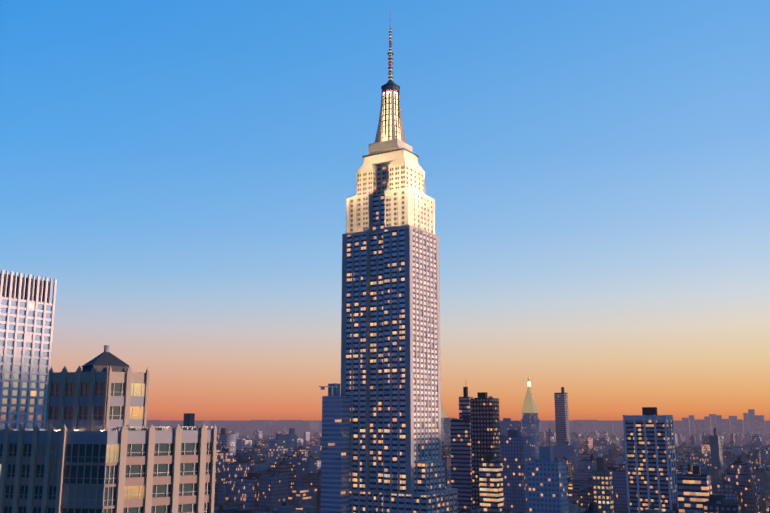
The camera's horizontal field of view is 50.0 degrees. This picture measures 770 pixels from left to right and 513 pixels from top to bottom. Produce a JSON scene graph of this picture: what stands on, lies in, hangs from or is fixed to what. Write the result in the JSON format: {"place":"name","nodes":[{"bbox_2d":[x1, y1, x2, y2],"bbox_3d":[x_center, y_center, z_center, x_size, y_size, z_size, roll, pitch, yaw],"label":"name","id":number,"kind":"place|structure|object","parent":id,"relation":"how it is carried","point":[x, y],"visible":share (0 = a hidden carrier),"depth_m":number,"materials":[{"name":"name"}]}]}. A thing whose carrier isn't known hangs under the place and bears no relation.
{"place":"outdoors","nodes":[
{"label":"outdoors","id":0,"kind":"place"},
{"bbox_2d":[0,0,769,419],"label":"sky","id":1,"kind":"structure","parent":0,"point":[183,172],"materials":[{"name":"blue"}]},
{"bbox_2d":[161,420,769,423],"bbox_3d":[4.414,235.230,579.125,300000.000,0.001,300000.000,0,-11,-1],"label":"ground","id":2,"kind":"structure","parent":0,"point":[277,421],"depth_m":142851.16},
{"bbox_2d":[0,270,56,429],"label":"white grid tower","id":3,"kind":"structure","parent":2,"relation":"on","point":[27,309],"depth_m":405.04,"materials":[{"name":"clear glass"}]},
{"bbox_2d":[0,345,216,512],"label":"apartment building","id":4,"kind":"structure","parent":2,"relation":"on","point":[96,444],"depth_m":147.84,"materials":[{"name":"concrete"}]},
{"bbox_2d":[341,9,457,512],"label":"skyscraper","id":5,"kind":"structure","parent":2,"relation":"on","point":[390,354],"depth_m":592.87,"materials":[{"name":"grey stone"}]},
{"bbox_2d":[346,138,434,233],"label":"skyscraper crown","id":6,"kind":"object","parent":5,"relation":"attached to","point":[408,201],"visible":0.9,"depth_m":623.12},
{"bbox_2d":[146,420,769,447],"bbox_3d":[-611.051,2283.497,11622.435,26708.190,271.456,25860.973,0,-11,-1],"label":"city","id":7,"kind":"object","parent":2,"relation":"on","point":[256,429],"visible":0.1,"depth_m":5785.82,"materials":[{"name":"grey glass"}]},
{"bbox_2d":[183,377,741,512],"bbox_3d":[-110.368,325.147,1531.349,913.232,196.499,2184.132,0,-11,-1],"label":"buildings","id":8,"kind":"structure","parent":2,"relation":"on","point":[495,468],"depth_m":709.54,"materials":[{"name":"grey glass"}]},
{"bbox_2d":[179,409,765,436],"bbox_3d":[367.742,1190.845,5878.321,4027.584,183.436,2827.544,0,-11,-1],"label":"distant skyline","id":9,"kind":"structure","parent":2,"relation":"on","point":[753,423],"depth_m":4927.62,"materials":[{"name":"grey glass"}]},
{"bbox_2d":[214,428,769,512],"bbox_3d":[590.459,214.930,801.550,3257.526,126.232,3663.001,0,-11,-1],"label":"city","id":10,"kind":"object","parent":2,"relation":"on","point":[281,473],"visible":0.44,"depth_m":919.56,"materials":[{"name":"grey glass"}]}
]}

